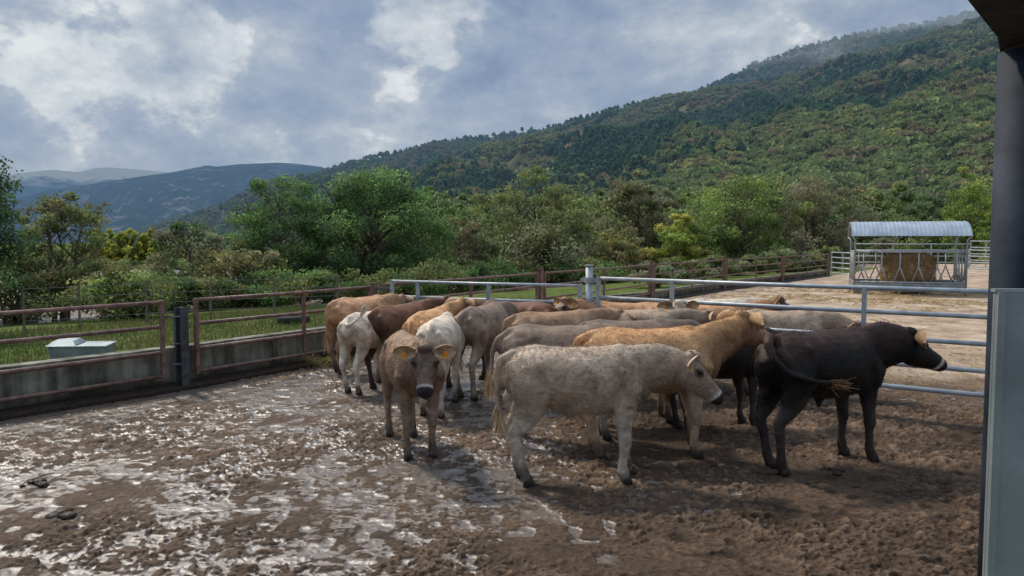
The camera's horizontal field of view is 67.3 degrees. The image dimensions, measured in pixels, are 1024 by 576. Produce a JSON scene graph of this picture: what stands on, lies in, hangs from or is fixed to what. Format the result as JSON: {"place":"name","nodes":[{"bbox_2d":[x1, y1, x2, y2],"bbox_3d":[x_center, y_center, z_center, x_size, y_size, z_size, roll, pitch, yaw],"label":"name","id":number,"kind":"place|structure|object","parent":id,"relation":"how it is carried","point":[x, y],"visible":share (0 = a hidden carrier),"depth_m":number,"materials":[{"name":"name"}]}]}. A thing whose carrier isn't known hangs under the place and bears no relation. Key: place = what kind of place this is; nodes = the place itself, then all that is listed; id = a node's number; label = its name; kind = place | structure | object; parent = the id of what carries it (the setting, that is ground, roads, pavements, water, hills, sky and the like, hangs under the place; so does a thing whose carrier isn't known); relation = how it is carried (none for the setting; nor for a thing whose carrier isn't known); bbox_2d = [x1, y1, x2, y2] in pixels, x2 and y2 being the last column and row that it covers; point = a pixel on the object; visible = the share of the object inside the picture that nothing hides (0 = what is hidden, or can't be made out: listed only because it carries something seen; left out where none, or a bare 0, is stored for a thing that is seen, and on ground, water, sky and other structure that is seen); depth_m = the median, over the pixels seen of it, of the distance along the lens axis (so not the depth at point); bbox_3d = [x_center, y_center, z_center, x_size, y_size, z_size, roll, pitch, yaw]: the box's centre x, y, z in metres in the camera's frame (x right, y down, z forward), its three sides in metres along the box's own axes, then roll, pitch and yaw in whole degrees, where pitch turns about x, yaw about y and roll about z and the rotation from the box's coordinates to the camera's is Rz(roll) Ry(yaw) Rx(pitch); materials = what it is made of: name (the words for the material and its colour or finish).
{"place":"outdoors","nodes":[
{"label":"outdoors","id":0,"kind":"place"},
{"bbox_2d":[1,167,170,203],"bbox_3d":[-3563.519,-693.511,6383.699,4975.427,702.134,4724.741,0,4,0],"label":"farthest mountain","id":1,"kind":"structure","parent":0,"point":[36,182],"depth_m":6460.90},
{"bbox_2d":[0,163,324,242],"bbox_3d":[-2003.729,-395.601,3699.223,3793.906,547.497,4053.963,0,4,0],"label":"mountain","id":2,"kind":"structure","parent":0,"point":[140,202],"depth_m":3344.91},
{"bbox_2d":[157,131,539,241],"bbox_3d":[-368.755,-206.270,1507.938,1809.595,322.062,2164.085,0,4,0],"label":"back hill","id":3,"kind":"structure","parent":0,"point":[223,212],"depth_m":1339.76,"materials":[{"name":"green plant"}]},
{"bbox_2d":[102,123,562,255],"bbox_3d":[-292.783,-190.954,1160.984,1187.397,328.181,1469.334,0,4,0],"label":"ridge wood","id":4,"kind":"object","parent":3,"relation":"on","point":[399,159],"visible":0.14,"depth_m":1340.81,"materials":[{"name":"green plant"}]},
{"bbox_2d":[0,243,875,364],"bbox_3d":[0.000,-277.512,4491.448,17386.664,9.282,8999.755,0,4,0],"label":"ground","id":5,"kind":"structure","parent":0,"point":[554,291],"depth_m":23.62,"materials":[{"name":"green plant"}]},
{"bbox_2d":[0,155,41,271],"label":"tree","id":6,"kind":"object","parent":5,"relation":"on","point":[7,212],"visible":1,"depth_m":17.02,"materials":[{"name":"green plant"}]},
{"bbox_2d":[0,241,89,325],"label":"bush","id":7,"kind":"object","parent":5,"relation":"on","point":[9,282],"visible":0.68,"depth_m":22.43,"materials":[{"name":"green plant"}]},
{"bbox_2d":[0,190,117,320],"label":"tree","id":8,"kind":"object","parent":5,"relation":"on","point":[73,217],"visible":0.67,"depth_m":23.51,"materials":[{"name":"green plant"}]},
{"bbox_2d":[45,338,116,358],"bbox_3d":[-6.866,1.024,12.288,0.882,0.421,0.572,-1,4,-12],"label":"water trough","id":9,"kind":"object","parent":5,"relation":"on","point":[68,347],"visible":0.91,"depth_m":12.06,"materials":[{"name":"metal"}]},
{"bbox_2d":[55,263,177,320],"bbox_3d":[-11.107,0.203,22.044,3.512,1.902,3.252,0,4,0],"label":"bush","id":10,"kind":"object","parent":5,"relation":"on","point":[135,287],"visible":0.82,"depth_m":21.39,"materials":[{"name":"green plant"}]},
{"bbox_2d":[110,231,126,261],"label":"poplar tree","id":11,"kind":"object","parent":5,"relation":"on","point":[115,251],"visible":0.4,"depth_m":173.26,"materials":[{"name":"green plant"}]},
{"bbox_2d":[123,228,146,267],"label":"poplar tree","id":12,"kind":"object","parent":5,"relation":"on","point":[132,252],"visible":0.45,"depth_m":167.59,"materials":[{"name":"green plant"}]},
{"bbox_2d":[21,276,338,330],"bbox_3d":[-8.129,0.386,19.685,7.452,1.239,0.239,-2,4,-29],"label":"wire fence","id":13,"kind":"object","parent":5,"relation":"on","point":[210,290],"visible":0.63,"depth_m":19.23,"materials":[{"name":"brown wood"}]},
{"bbox_2d":[147,267,214,312],"bbox_3d":[-11.949,0.211,26.915,3.013,1.928,3.035,0,4,0],"label":"undergrowth bush","id":14,"kind":"object","parent":5,"relation":"on","point":[183,284],"visible":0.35,"depth_m":26.54,"materials":[{"name":"green plant"}]},
{"bbox_2d":[138,219,251,279],"bbox_3d":[-13.358,-0.807,31.893,5.231,4.359,4.467,0,4,0],"label":"tree","id":15,"kind":"object","parent":5,"relation":"on","point":[197,239],"visible":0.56,"depth_m":31.45,"materials":[{"name":"green plant"}]},
{"bbox_2d":[188,270,278,310],"bbox_3d":[-10.350,0.220,28.031,3.533,1.716,3.424,0,4,0],"label":"undergrowth bush","id":16,"kind":"object","parent":5,"relation":"on","point":[223,287],"visible":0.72,"depth_m":27.36,"materials":[{"name":"green plant"}]},
{"bbox_2d":[180,239,292,305],"bbox_3d":[-10.882,-0.377,29.666,3.979,3.036,4.250,0,4,0],"label":"bush","id":17,"kind":"object","parent":5,"relation":"on","point":[223,265],"visible":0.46,"depth_m":29.58,"materials":[{"name":"green plant"}]},
{"bbox_2d":[228,265,317,308],"bbox_3d":[-8.858,0.072,28.915,3.329,1.860,3.864,0,4,0],"label":"undergrowth bush","id":18,"kind":"object","parent":5,"relation":"on","point":[281,280],"visible":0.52,"depth_m":28.34,"materials":[{"name":"green plant"}]},
{"bbox_2d":[222,173,341,290],"bbox_3d":[-10.780,-1.953,35.468,6.350,6.862,6.652,0,4,0],"label":"tree","id":19,"kind":"object","parent":5,"relation":"on","point":[261,220],"visible":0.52,"depth_m":35.28,"materials":[{"name":"green plant"}]},
{"bbox_2d":[283,266,383,304],"bbox_3d":[-6.853,0.020,29.109,3.741,1.688,3.125,-2,4,-22],"label":"undergrowth bush","id":20,"kind":"object","parent":5,"relation":"on","point":[321,279],"visible":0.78,"depth_m":28.51,"materials":[{"name":"green plant"}]},
{"bbox_2d":[291,159,470,289],"bbox_3d":[-7.089,-2.763,37.841,8.664,7.457,8.746,-3,5,-42],"label":"tree","id":21,"kind":"object","parent":5,"relation":"on","point":[384,249],"visible":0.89,"depth_m":36.41,"materials":[{"name":"green plant"}]},
{"bbox_2d":[344,267,425,297],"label":"undergrowth bush","id":22,"kind":"object","parent":5,"relation":"on","point":[409,289],"visible":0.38,"depth_m":30.52,"materials":[{"name":"green plant"}]},
{"bbox_2d":[0,270,826,408],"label":"concrete wall","id":23,"kind":"structure","parent":5,"relation":"on","point":[24,383],"depth_m":10.07,"materials":[{"name":"grey concrete"}]},
{"bbox_2d":[0,300,166,402],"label":"rail fence","id":24,"kind":"object","parent":23,"relation":"on","point":[161,328],"visible":1,"depth_m":9.31,"materials":[{"name":"metal"}]},
{"bbox_2d":[382,273,537,299],"bbox_3d":[-0.840,0.256,15.798,0.070,0.958,5.322,2,4,33],"label":"rail fence","id":25,"kind":"object","parent":23,"relation":"on","point":[470,293],"visible":0.48,"depth_m":15.92,"materials":[{"name":"brown paint"}]},
{"bbox_2d":[0,274,830,420],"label":"kerb","id":26,"kind":"structure","parent":5,"relation":"on","point":[71,403],"depth_m":10.01,"materials":[{"name":"grey concrete"}]},
{"bbox_2d":[412,186,452,244],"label":"valley tree","id":27,"kind":"object","parent":5,"relation":"on","point":[441,195],"visible":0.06,"depth_m":229.53,"materials":[{"name":"green plant"}]},
{"bbox_2d":[395,257,480,295],"bbox_3d":[-3.154,-0.326,32.882,4.011,1.990,4.085,0,4,0],"label":"undergrowth bush","id":28,"kind":"object","parent":5,"relation":"on","point":[427,270],"visible":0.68,"depth_m":32.34,"materials":[{"name":"green plant"}]},
{"bbox_2d":[423,203,501,262],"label":"valley tree","id":29,"kind":"object","parent":5,"relation":"on","point":[484,219],"visible":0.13,"depth_m":108.17,"materials":[{"name":"green plant"}]},
{"bbox_2d":[425,216,500,268],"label":"tree","id":30,"kind":"object","parent":5,"relation":"on","point":[474,227],"visible":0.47,"depth_m":42.16,"materials":[{"name":"green plant"}]},
{"bbox_2d":[452,254,531,292],"bbox_3d":[-1.292,-0.542,35.893,3.675,2.032,4.300,2,4,32],"label":"undergrowth bush","id":31,"kind":"object","parent":5,"relation":"on","point":[492,270],"visible":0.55,"depth_m":35.62,"materials":[{"name":"green plant"}]},
{"bbox_2d":[454,215,597,283],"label":"bush","id":32,"kind":"object","parent":5,"relation":"on","point":[562,256],"visible":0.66,"depth_m":43.05,"materials":[{"name":"green plant"}]},
{"bbox_2d":[453,165,612,268],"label":"tree","id":33,"kind":"object","parent":5,"relation":"on","point":[576,210],"visible":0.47,"depth_m":46.93,"materials":[{"name":"green plant"}]},
{"bbox_2d":[542,256,632,284],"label":"undergrowth bush","id":34,"kind":"object","parent":5,"relation":"on","point":[619,272],"visible":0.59,"depth_m":41.14,"materials":[{"name":"green plant"}]},
{"bbox_2d":[580,265,595,302],"bbox_3d":[1.100,0.536,11.006,0.265,1.740,0.130,1,4,13],"label":"gate post","id":35,"kind":"object","parent":5,"relation":"on","point":[589,279],"visible":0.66,"depth_m":10.93,"materials":[{"name":"metal"}]},
{"bbox_2d":[390,279,582,345],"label":"metal gate","id":36,"kind":"structure","parent":35,"relation":"attached to","point":[418,297],"depth_m":12.03,"materials":[{"name":"metal"}]},
{"bbox_2d":[596,276,987,397],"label":"metal gate","id":37,"kind":"structure","parent":35,"relation":"attached to","point":[863,310],"depth_m":8.84,"materials":[{"name":"metal"}]},
{"bbox_2d":[578,226,648,274],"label":"tree","id":38,"kind":"object","parent":5,"relation":"on","point":[631,252],"visible":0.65,"depth_m":49.47,"materials":[{"name":"green plant"}]},
{"bbox_2d":[590,169,674,269],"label":"valley tree","id":39,"kind":"object","parent":5,"relation":"on","point":[629,191],"visible":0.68,"depth_m":98.54,"materials":[{"name":"green plant"}]},
{"bbox_2d":[628,260,673,286],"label":"bramble bush","id":40,"kind":"object","parent":5,"relation":"on","point":[641,270],"visible":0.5,"depth_m":32.78,"materials":[{"name":"green plant"}]},
{"bbox_2d":[646,189,681,213],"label":"valley tree","id":41,"kind":"object","parent":5,"relation":"on","point":[665,203],"visible":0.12,"depth_m":236.53,"materials":[{"name":"green plant"}]},
{"bbox_2d":[656,255,695,283],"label":"bramble bush","id":42,"kind":"object","parent":5,"relation":"on","point":[684,267],"visible":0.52,"depth_m":35.59,"materials":[{"name":"green plant"}]},
{"bbox_2d":[644,213,715,265],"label":"tree","id":43,"kind":"object","parent":5,"relation":"on","point":[684,239],"visible":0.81,"depth_m":57.09,"materials":[{"name":"green plant"}]},
{"bbox_2d":[663,183,720,214],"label":"valley tree","id":44,"kind":"object","parent":5,"relation":"on","point":[682,197],"visible":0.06,"depth_m":220.38,"materials":[{"name":"green plant"}]},
{"bbox_2d":[688,259,719,279],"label":"bramble bush","id":45,"kind":"object","parent":5,"relation":"on","point":[704,273],"visible":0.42,"depth_m":38.30,"materials":[{"name":"green plant"}]},
{"bbox_2d":[695,254,742,277],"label":"bramble bush","id":46,"kind":"object","parent":5,"relation":"on","point":[715,264],"visible":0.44,"depth_m":41.82,"materials":[{"name":"green plant"}]},
{"bbox_2d":[718,254,767,275],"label":"bramble bush","id":47,"kind":"object","parent":5,"relation":"on","point":[744,263],"visible":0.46,"depth_m":44.44,"materials":[{"name":"green plant"}]},
{"bbox_2d":[675,172,818,261],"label":"tree","id":48,"kind":"object","parent":5,"relation":"on","point":[718,227],"visible":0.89,"depth_m":64.10,"materials":[{"name":"green plant"}]},
{"bbox_2d":[738,252,787,273],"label":"bramble bush","id":49,"kind":"object","parent":5,"relation":"on","point":[771,261],"visible":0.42,"depth_m":47.52,"materials":[{"name":"green plant"}]},
{"bbox_2d":[767,248,801,272],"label":"bramble bush","id":50,"kind":"object","parent":5,"relation":"on","point":[778,252],"visible":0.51,"depth_m":50.41,"materials":[{"name":"green plant"}]},
{"bbox_2d":[779,226,818,271],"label":"tree","id":51,"kind":"object","parent":5,"relation":"on","point":[801,250],"visible":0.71,"depth_m":51.72,"materials":[{"name":"green plant"}]},
{"bbox_2d":[785,251,825,271],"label":"bramble bush","id":52,"kind":"object","parent":5,"relation":"on","point":[817,263],"visible":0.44,"depth_m":53.35,"materials":[{"name":"green plant"}]},
{"bbox_2d":[749,175,889,258],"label":"tree","id":53,"kind":"object","parent":5,"relation":"on","point":[803,194],"visible":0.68,"depth_m":66.09,"materials":[{"name":"green plant"}]},
{"bbox_2d":[807,246,849,270],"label":"bramble bush","id":54,"kind":"object","parent":5,"relation":"on","point":[825,250],"visible":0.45,"depth_m":56.52,"materials":[{"name":"green plant"}]},
{"bbox_2d":[834,190,905,219],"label":"valley tree","id":55,"kind":"object","parent":5,"relation":"on","point":[864,199],"visible":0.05,"depth_m":226.12,"materials":[{"name":"green plant"}]},
{"bbox_2d":[856,236,903,263],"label":"valley tree","id":56,"kind":"object","parent":5,"relation":"on","point":[879,247],"visible":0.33,"depth_m":101.73,"materials":[{"name":"green plant"}]},
{"bbox_2d":[856,209,919,263],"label":"valley tree","id":57,"kind":"object","parent":5,"relation":"on","point":[885,218],"visible":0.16,"depth_m":123.41,"materials":[{"name":"green plant"}]},
{"bbox_2d":[863,183,930,220],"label":"valley tree","id":58,"kind":"object","parent":5,"relation":"on","point":[897,206],"visible":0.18,"depth_m":220.65,"materials":[{"name":"green plant"}]},
{"bbox_2d":[893,200,948,247],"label":"valley tree","id":59,"kind":"object","parent":5,"relation":"on","point":[912,210],"visible":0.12,"depth_m":187.20,"materials":[{"name":"green plant"}]},
{"bbox_2d":[890,236,965,263],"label":"valley tree","id":60,"kind":"object","parent":5,"relation":"on","point":[932,239],"visible":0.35,"depth_m":96.20,"materials":[{"name":"green plant"}]},
{"bbox_2d":[910,192,960,220],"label":"valley tree","id":61,"kind":"object","parent":5,"relation":"on","point":[940,201],"visible":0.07,"depth_m":224.81,"materials":[{"name":"green plant"}]},
{"bbox_2d":[939,166,991,263],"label":"tree","id":62,"kind":"object","parent":5,"relation":"on","point":[970,199],"visible":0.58,"depth_m":89.15,"materials":[{"name":"green plant"}]},
{"bbox_2d":[974,200,991,261],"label":"tree","id":63,"kind":"object","parent":5,"relation":"on","point":[987,223],"visible":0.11,"depth_m":80.19,"materials":[{"name":"green plant"}]},
{"bbox_2d":[0,0,973,174],"label":"sky","id":64,"kind":"structure","parent":0,"point":[151,85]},
{"bbox_2d":[0,264,988,575],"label":"mud yard ground","id":65,"kind":"structure","parent":0,"point":[304,472],"depth_m":6.24,"materials":[{"name":"brown soil"}]},
{"bbox_2d":[44,507,77,520],"bbox_3d":[-3.267,1.641,5.609,0.219,0.057,0.208,0,4,0],"label":"dung pile","id":66,"kind":"object","parent":65,"relation":"on","point":[61,514],"visible":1,"depth_m":5.55,"materials":[{"name":"soil"}]},
{"bbox_2d":[170,290,189,385],"bbox_3d":[-4.438,0.707,10.216,0.142,1.378,0.235,3,5,38],"label":"steel post","id":67,"kind":"object","parent":65,"relation":"on","point":[181,343],"visible":0.91,"depth_m":10.24,"materials":[{"name":"black metal"}]},
{"bbox_2d":[337,302,381,395],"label":"calf","id":68,"kind":"object","parent":65,"relation":"on","point":[356,329],"visible":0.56,"depth_m":9.88},
{"bbox_2d":[322,293,413,374],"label":"calf","id":69,"kind":"object","parent":65,"relation":"on","point":[338,311],"visible":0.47,"depth_m":11.50},
{"bbox_2d":[370,282,396,295],"bbox_3d":[-2.247,0.551,13.457,0.450,1.300,0.124,-1,4,-20],"label":"corner post","id":70,"kind":"object","parent":65,"relation":"on","point":[374,285],"visible":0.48,"depth_m":13.34,"materials":[{"name":"brown paint"}]},
{"bbox_2d":[193,285,371,372],"bbox_3d":[-3.366,0.560,11.860,0.070,1.028,3.450,2,4,33],"label":"rail fence","id":71,"kind":"object","parent":70,"relation":"attached to","point":[303,312],"visible":0.72,"depth_m":11.29,"materials":[{"name":"brown metal"}]},
{"bbox_2d":[360,294,450,388],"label":"calf","id":72,"kind":"object","parent":65,"relation":"on","point":[386,321],"visible":0.41,"depth_m":10.25},
{"bbox_2d":[378,329,456,461],"bbox_3d":[-0.932,0.989,7.165,0.570,1.161,1.785,-1,4,-20],"label":"calf","id":73,"kind":"object","parent":65,"relation":"on","point":[411,368],"visible":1,"depth_m":6.95},
{"bbox_2d":[401,297,474,386],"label":"calf","id":74,"kind":"object","parent":65,"relation":"on","point":[454,306],"visible":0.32,"depth_m":10.22},
{"bbox_2d":[416,311,464,418],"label":"calf","id":75,"kind":"object","parent":65,"relation":"on","point":[444,328],"visible":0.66,"depth_m":8.68},
{"bbox_2d":[454,301,516,401],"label":"calf","id":76,"kind":"object","parent":65,"relation":"on","point":[481,327],"visible":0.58,"depth_m":9.60},
{"bbox_2d":[466,298,557,379],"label":"calf","id":77,"kind":"object","parent":65,"relation":"on","point":[534,306],"visible":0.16,"depth_m":10.74},
{"bbox_2d":[537,268,543,299],"bbox_3d":[0.670,0.237,18.151,0.120,1.395,0.120,3,4,35],"label":"fence post","id":78,"kind":"object","parent":65,"relation":"on","point":[540,280],"visible":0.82,"depth_m":18.09,"materials":[{"name":"brown paint"}]},
{"bbox_2d":[543,264,649,300],"bbox_3d":[2.535,-0.085,21.187,0.070,0.958,6.791,2,4,31],"label":"rail fence","id":79,"kind":"object","parent":78,"relation":"attached to","point":[575,282],"visible":0.71,"depth_m":21.15,"materials":[{"name":"brown paint"}]},
{"bbox_2d":[480,323,644,440],"bbox_3d":[0.716,0.941,7.758,2.069,1.184,0.574,0,4,-2],"label":"calf","id":80,"kind":"object","parent":65,"relation":"on","point":[514,337],"visible":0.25,"depth_m":7.60},
{"bbox_2d":[501,308,635,332],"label":"calf","id":81,"kind":"object","parent":65,"relation":"on","point":[576,317],"visible":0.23,"depth_m":9.32},
{"bbox_2d":[554,296,657,311],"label":"calf","id":82,"kind":"object","parent":65,"relation":"on","point":[565,304],"visible":0.18,"depth_m":10.84},
{"bbox_2d":[489,341,723,487],"bbox_3d":[0.768,1.032,6.334,1.918,1.181,0.595,0,4,-2],"label":"calf","id":83,"kind":"object","parent":65,"relation":"on","point":[620,382],"visible":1,"depth_m":6.20},
{"bbox_2d":[579,318,701,424],"bbox_3d":[1.481,0.908,8.484,2.029,1.158,0.570,0,4,-6],"label":"calf","id":84,"kind":"object","parent":65,"relation":"on","point":[664,411],"visible":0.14,"depth_m":8.36},
{"bbox_2d":[649,261,653,297],"bbox_3d":[4.400,-0.148,24.239,0.120,1.395,0.120,3,4,35],"label":"fence post","id":85,"kind":"object","parent":65,"relation":"on","point":[651,295],"visible":0.82,"depth_m":24.19,"materials":[{"name":"brown paint"}]},
{"bbox_2d":[654,259,723,293],"bbox_3d":[6.350,-0.461,27.125,0.071,0.958,6.641,2,4,34],"label":"rail fence","id":86,"kind":"object","parent":85,"relation":"attached to","point":[692,270],"visible":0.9,"depth_m":27.08,"materials":[{"name":"brown paint"}]},
{"bbox_2d":[607,308,715,323],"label":"calf","id":87,"kind":"object","parent":65,"relation":"on","point":[704,316],"visible":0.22,"depth_m":9.69},
{"bbox_2d":[572,309,768,460],"bbox_3d":[1.516,0.884,7.137,2.005,1.378,0.614,0,4,-4],"label":"calf","id":88,"kind":"object","parent":65,"relation":"on","point":[725,335],"visible":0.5,"depth_m":7.00},
{"bbox_2d":[657,298,698,309],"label":"calf","id":89,"kind":"object","parent":65,"relation":"on","point":[679,303],"visible":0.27,"depth_m":9.85},
{"bbox_2d":[663,327,781,432],"bbox_3d":[2.396,0.960,8.271,1.777,1.078,0.523,-1,4,-20],"label":"calf","id":90,"kind":"object","parent":65,"relation":"on","point":[737,367],"visible":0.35,"depth_m":8.09},
{"bbox_2d":[684,295,795,386],"bbox_3d":[2.875,0.732,10.230,1.975,1.289,0.627,0,4,-5],"label":"calf","id":91,"kind":"object","parent":65,"relation":"on","point":[776,300],"visible":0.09,"depth_m":10.13},
{"bbox_2d":[781,254,784,281],"bbox_3d":[12.500,-0.862,35.517,0.120,1.395,0.120,3,4,35],"label":"fence post","id":92,"kind":"object","parent":65,"relation":"on","point":[782,278],"visible":0.82,"depth_m":35.46,"materials":[{"name":"brown paint"}]},
{"bbox_2d":[726,256,781,280],"bbox_3d":[10.400,-0.817,32.764,0.071,0.958,6.576,3,5,37],"label":"rail fence","id":93,"kind":"object","parent":92,"relation":"attached to","point":[755,272],"visible":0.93,"depth_m":32.73,"materials":[{"name":"metal"}]},
{"bbox_2d":[744,309,860,394],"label":"calf","id":94,"kind":"object","parent":65,"relation":"on","point":[800,319],"visible":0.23,"depth_m":9.77},
{"bbox_2d":[827,253,829,274],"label":"fence post","id":95,"kind":"object","parent":65,"relation":"on","point":[828,272],"visible":0.82,"depth_m":41.96,"materials":[{"name":"grey metal"}]},
{"bbox_2d":[784,254,828,276],"bbox_3d":[14.900,-1.196,38.752,0.071,0.958,7.667,3,4,36],"label":"rail fence","id":96,"kind":"object","parent":95,"relation":"attached to","point":[807,261],"visible":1,"depth_m":38.63,"materials":[{"name":"metal"}]},
{"bbox_2d":[685,281,987,339],"bbox_3d":[18.236,0.385,25.078,21.452,0.137,31.673,3,5,38],"label":"yard straw","id":97,"kind":"object","parent":65,"relation":"on","point":[916,298],"visible":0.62,"depth_m":26.05,"materials":[{"name":"beige plant"}]},
{"bbox_2d":[753,320,947,476],"bbox_3d":[2.992,0.945,6.852,1.982,1.292,0.728,-2,4,-24],"label":"calf","id":98,"kind":"object","parent":65,"relation":"on","point":[795,371],"visible":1,"depth_m":6.67},
{"bbox_2d":[715,344,985,418],"bbox_3d":[5.750,1.238,11.870,6.582,0.073,6.590,0,4,0],"label":"mud straw","id":99,"kind":"object","parent":65,"relation":"on","point":[909,377],"visible":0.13,"depth_m":10.92,"materials":[{"name":"brown plant"}]},
{"bbox_2d":[847,221,972,295],"bbox_3d":[14.625,-1.141,28.585,3.861,2.668,2.464,1,4,20],"label":"hay feeder","id":100,"kind":"object","parent":65,"relation":"on","point":[930,228],"visible":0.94,"depth_m":27.76,"materials":[{"name":"metal"}]},
{"bbox_2d":[879,253,938,281],"bbox_3d":[14.725,-0.651,28.609,2.050,1.408,2.059,0,4,0],"label":"hay bale","id":101,"kind":"object","parent":100,"relation":"in","point":[909,264],"visible":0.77,"depth_m":27.91,"materials":[{"name":"plant"}]},
{"bbox_2d":[856,243,970,262],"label":"pen gate","id":102,"kind":"structure","parent":65,"relation":"on","point":[893,244],"depth_m":41.93,"materials":[{"name":"metal"}]},
{"bbox_2d":[431,21,993,193],"bbox_3d":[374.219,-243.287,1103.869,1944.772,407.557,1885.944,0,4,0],"label":"wooded hill","id":103,"kind":"structure","parent":0,"point":[522,156],"depth_m":814.30,"materials":[{"name":"green plant"}]},
{"bbox_2d":[275,16,999,269],"bbox_3d":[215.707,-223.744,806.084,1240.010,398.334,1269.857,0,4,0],"label":"hillside wood","id":104,"kind":"object","parent":103,"relation":"on","point":[932,133],"visible":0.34,"depth_m":476.11,"materials":[{"name":"green plant"}]},
{"bbox_2d":[732,12,980,83],"bbox_3d":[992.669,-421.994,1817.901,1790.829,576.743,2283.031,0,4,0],"label":"ridge","id":105,"kind":"structure","parent":0,"point":[782,57],"depth_m":1948.37,"materials":[{"name":"green plant"}]},
{"bbox_2d":[697,9,979,89],"bbox_3d":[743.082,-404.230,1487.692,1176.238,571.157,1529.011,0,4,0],"label":"wood","id":106,"kind":"object","parent":105,"relation":"on","point":[873,38],"visible":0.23,"depth_m":1943.18,"materials":[{"name":"green plant"}]},
{"bbox_2d":[968,0,1023,575],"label":"open barn","id":107,"kind":"structure","parent":0,"point":[1001,536],"depth_m":3.05,"materials":[{"name":"metal"}]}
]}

